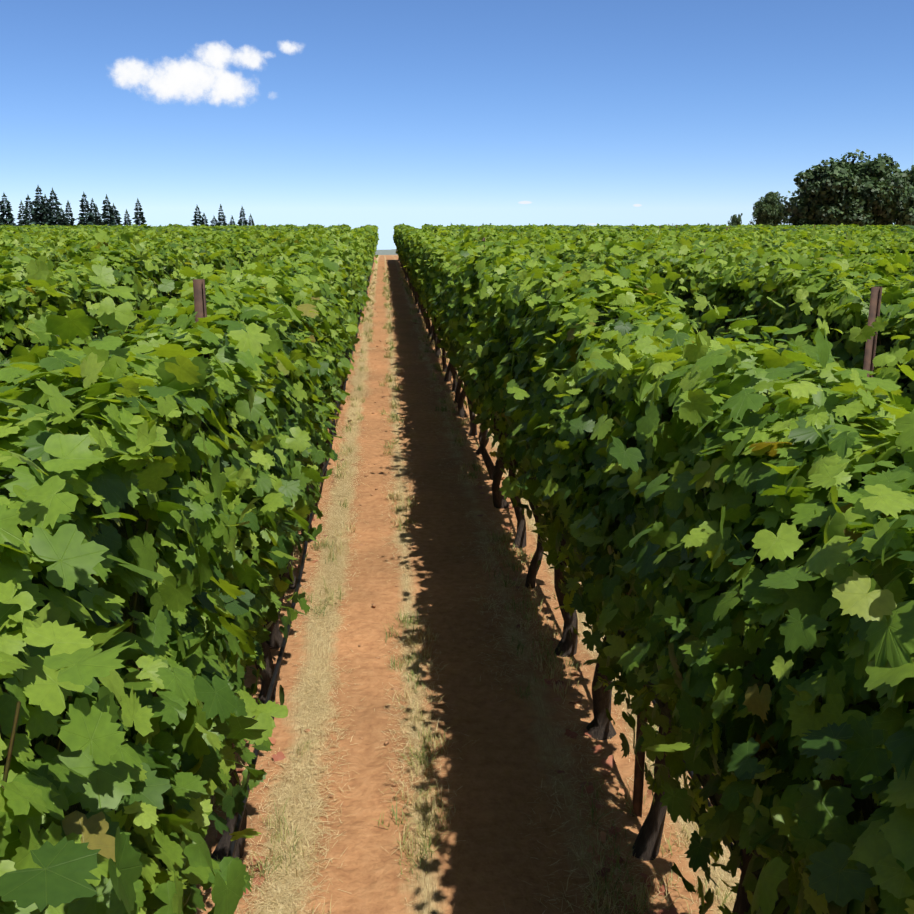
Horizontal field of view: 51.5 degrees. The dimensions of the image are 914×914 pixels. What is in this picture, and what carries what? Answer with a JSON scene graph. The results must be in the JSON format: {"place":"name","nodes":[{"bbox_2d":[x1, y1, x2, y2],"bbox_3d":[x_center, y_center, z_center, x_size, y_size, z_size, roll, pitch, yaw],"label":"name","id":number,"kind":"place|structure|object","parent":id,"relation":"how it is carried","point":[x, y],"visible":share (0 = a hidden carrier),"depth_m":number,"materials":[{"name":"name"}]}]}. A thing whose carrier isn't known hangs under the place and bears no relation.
{"place":"outdoors","nodes":[
{"label":"outdoors","id":0,"kind":"place"},
{"bbox_2d":[375,249,397,254],"bbox_3d":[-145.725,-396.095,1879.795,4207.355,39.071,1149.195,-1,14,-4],"label":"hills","id":1,"kind":"structure","parent":0,"point":[386,252],"depth_m":2438.18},
{"bbox_2d":[0,0,913,249],"label":"sky","id":2,"kind":"structure","parent":0,"point":[385,114],"materials":[{"name":"blue"}]},
{"bbox_2d":[195,255,740,913],"bbox_3d":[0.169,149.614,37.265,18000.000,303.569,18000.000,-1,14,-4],"label":"ground","id":3,"kind":"structure","parent":0,"point":[497,775],"depth_m":4.80,"materials":[{"name":"soil"}]},
{"bbox_2d":[0,193,16,226],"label":"fir tree","id":4,"kind":"object","parent":3,"relation":"on","point":[9,220],"visible":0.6,"depth_m":276.40,"materials":[{"name":"green plant"}]},
{"bbox_2d":[16,201,29,225],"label":"fir tree","id":5,"kind":"object","parent":3,"relation":"on","point":[25,221],"visible":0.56,"depth_m":260.93,"materials":[{"name":"green plant"}]},
{"bbox_2d":[24,195,34,224],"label":"fir tree","id":6,"kind":"object","parent":3,"relation":"on","point":[27,213],"visible":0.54,"depth_m":274.36,"materials":[{"name":"green plant"}]},
{"bbox_2d":[31,185,49,224],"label":"fir tree","id":7,"kind":"object","parent":3,"relation":"on","point":[39,218],"visible":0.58,"depth_m":266.30,"materials":[{"name":"green plant"}]},
{"bbox_2d":[41,195,54,221],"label":"fir tree","id":8,"kind":"object","parent":3,"relation":"on","point":[45,198],"visible":0.08,"depth_m":284.82,"materials":[{"name":"green plant"}]},
{"bbox_2d":[43,188,68,225],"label":"fir tree","id":9,"kind":"object","parent":3,"relation":"on","point":[52,212],"visible":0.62,"depth_m":265.87,"materials":[{"name":"green plant"}]},
{"bbox_2d":[57,208,68,225],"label":"fir tree","id":10,"kind":"object","parent":3,"relation":"on","point":[62,221],"visible":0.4,"depth_m":262.15,"materials":[{"name":"green plant"}]},
{"bbox_2d":[65,201,75,225],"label":"fir tree","id":11,"kind":"object","parent":3,"relation":"on","point":[72,219],"visible":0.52,"depth_m":274.41,"materials":[{"name":"green plant"}]},
{"bbox_2d":[76,191,98,225],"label":"fir tree","id":12,"kind":"object","parent":3,"relation":"on","point":[81,218],"visible":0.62,"depth_m":270.87,"materials":[{"name":"green plant"}]},
{"bbox_2d":[87,198,99,223],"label":"fir tree","id":13,"kind":"object","parent":3,"relation":"on","point":[93,205],"visible":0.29,"depth_m":287.98,"materials":[{"name":"green plant"}]},
{"bbox_2d":[92,205,103,225],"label":"fir tree","id":14,"kind":"object","parent":3,"relation":"on","point":[98,219],"visible":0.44,"depth_m":263.56,"materials":[{"name":"green plant"}]},
{"bbox_2d":[100,194,116,225],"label":"fir tree","id":15,"kind":"object","parent":3,"relation":"on","point":[108,214],"visible":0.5,"depth_m":273.15,"materials":[{"name":"green plant"}]},
{"bbox_2d":[109,203,122,225],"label":"fir tree","id":16,"kind":"object","parent":3,"relation":"on","point":[117,219],"visible":0.29,"depth_m":285.11,"materials":[{"name":"green plant"}]},
{"bbox_2d":[123,209,131,224],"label":"fir tree","id":17,"kind":"object","parent":3,"relation":"on","point":[128,222],"visible":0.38,"depth_m":275.48,"materials":[{"name":"green plant"}]},
{"bbox_2d":[132,198,146,225],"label":"fir tree","id":18,"kind":"object","parent":3,"relation":"on","point":[141,218],"visible":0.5,"depth_m":280.64,"materials":[{"name":"green plant"}]},
{"bbox_2d":[191,205,203,225],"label":"fir tree","id":19,"kind":"object","parent":3,"relation":"on","point":[195,220],"visible":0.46,"depth_m":308.67,"materials":[{"name":"green plant"}]},
{"bbox_2d":[200,213,208,225],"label":"fir tree","id":20,"kind":"object","parent":3,"relation":"on","point":[205,220],"visible":0.29,"depth_m":300.22,"materials":[{"name":"green plant"}]},
{"bbox_2d":[209,216,218,226],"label":"fir tree","id":21,"kind":"object","parent":3,"relation":"on","point":[213,222],"visible":0.23,"depth_m":315.29,"materials":[{"name":"green plant"}]},
{"bbox_2d":[217,204,227,225],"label":"fir tree","id":22,"kind":"object","parent":3,"relation":"on","point":[221,219],"visible":0.38,"depth_m":318.24,"materials":[{"name":"green plant"}]},
{"bbox_2d":[229,216,235,224],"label":"fir tree","id":23,"kind":"object","parent":3,"relation":"on","point":[232,222],"visible":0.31,"depth_m":307.02,"materials":[{"name":"green plant"}]},
{"bbox_2d":[237,207,248,225],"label":"fir tree","id":24,"kind":"object","parent":3,"relation":"on","point":[244,222],"visible":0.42,"depth_m":316.91,"materials":[{"name":"green plant"}]},
{"bbox_2d":[248,213,254,224],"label":"fir tree","id":25,"kind":"object","parent":3,"relation":"on","point":[251,222],"visible":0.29,"depth_m":312.98,"materials":[{"name":"green plant"}]},
{"bbox_2d":[304,308,409,888],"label":"soil clods","id":26,"kind":"object","parent":3,"relation":"on","point":[361,738],"visible":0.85,"depth_m":5.38,"materials":[{"name":"brown soil"}]},
{"bbox_2d":[216,305,676,913],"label":"fallen leaves","id":27,"kind":"object","parent":3,"relation":"on","point":[608,761],"visible":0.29,"depth_m":4.04,"materials":[{"name":"brown plant"}]},
{"bbox_2d":[0,225,913,913],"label":"shoots","id":28,"kind":"object","parent":3,"relation":"on","point":[868,807],"visible":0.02,"depth_m":2.52,"materials":[{"name":"green plant"}]},
{"bbox_2d":[0,277,880,832],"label":"vine shoots","id":29,"kind":"object","parent":28,"relation":"attached to","point":[10,749],"depth_m":1.36,"materials":[{"name":"green plant"}]},
{"bbox_2d":[0,223,912,278],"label":"distant vine leaves","id":30,"kind":"object","parent":28,"relation":"attached to","point":[398,231],"visible":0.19,"depth_m":41.86,"materials":[{"name":"green plant"}]},
{"bbox_2d":[0,238,913,913],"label":"vine leaves","id":31,"kind":"object","parent":28,"relation":"attached to","point":[154,780],"visible":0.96,"depth_m":1.89,"materials":[{"name":"green plant"}]},
{"bbox_2d":[0,227,913,548],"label":"vine leaves","id":32,"kind":"object","parent":28,"relation":"attached to","point":[472,327],"visible":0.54,"depth_m":6.75,"materials":[{"name":"green plant"}]},
{"bbox_2d":[0,225,913,357],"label":"vine leaves","id":33,"kind":"object","parent":28,"relation":"attached to","point":[416,256],"visible":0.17,"depth_m":16.78,"materials":[{"name":"green plant"}]},
{"bbox_2d":[196,267,739,913],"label":"dry grass","id":34,"kind":"structure","parent":3,"relation":"on","point":[306,830],"depth_m":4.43,"materials":[{"name":"beige plant"}]},
{"bbox_2d":[211,257,754,913],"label":"grapevine trunks","id":35,"kind":"object","parent":3,"relation":"on","point":[649,837],"visible":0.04,"depth_m":5.39,"materials":[{"name":"brown wood"}]},
{"bbox_2d":[193,224,881,817],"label":"vineyard posts","id":36,"kind":"object","parent":3,"relation":"on","point":[867,366],"visible":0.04,"depth_m":3.94,"materials":[{"name":"brown wood"}]},
{"bbox_2d":[728,213,742,225],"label":"oak tree","id":37,"kind":"object","parent":3,"relation":"on","point":[735,219],"visible":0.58,"depth_m":190.65,"materials":[{"name":"green plant"}]},
{"bbox_2d":[750,191,787,225],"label":"oak tree","id":38,"kind":"object","parent":3,"relation":"on","point":[768,207],"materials":[{"name":"green plant"}]},
{"bbox_2d":[786,187,818,225],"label":"oak tree","id":39,"kind":"object","parent":3,"relation":"on","point":[795,220],"visible":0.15,"depth_m":141.02,"materials":[{"name":"green plant"}]},
{"bbox_2d":[778,149,913,226],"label":"oak tree","id":40,"kind":"object","parent":3,"relation":"on","point":[844,191],"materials":[{"name":"green plant"}]},
{"bbox_2d":[878,165,913,225],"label":"oak tree","id":41,"kind":"object","parent":3,"relation":"on","point":[911,180],"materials":[{"name":"green plant"}]},
{"bbox_2d":[227,277,741,869],"bbox_3d":[-1.171,-2.716,19.231,21.496,0.093,40.802,-1,14,-4],"label":"vineyard drip line","id":42,"kind":"object","parent":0,"point":[253,761],"visible":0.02,"depth_m":4.32,"materials":[{"name":"black plastic"}]}
]}

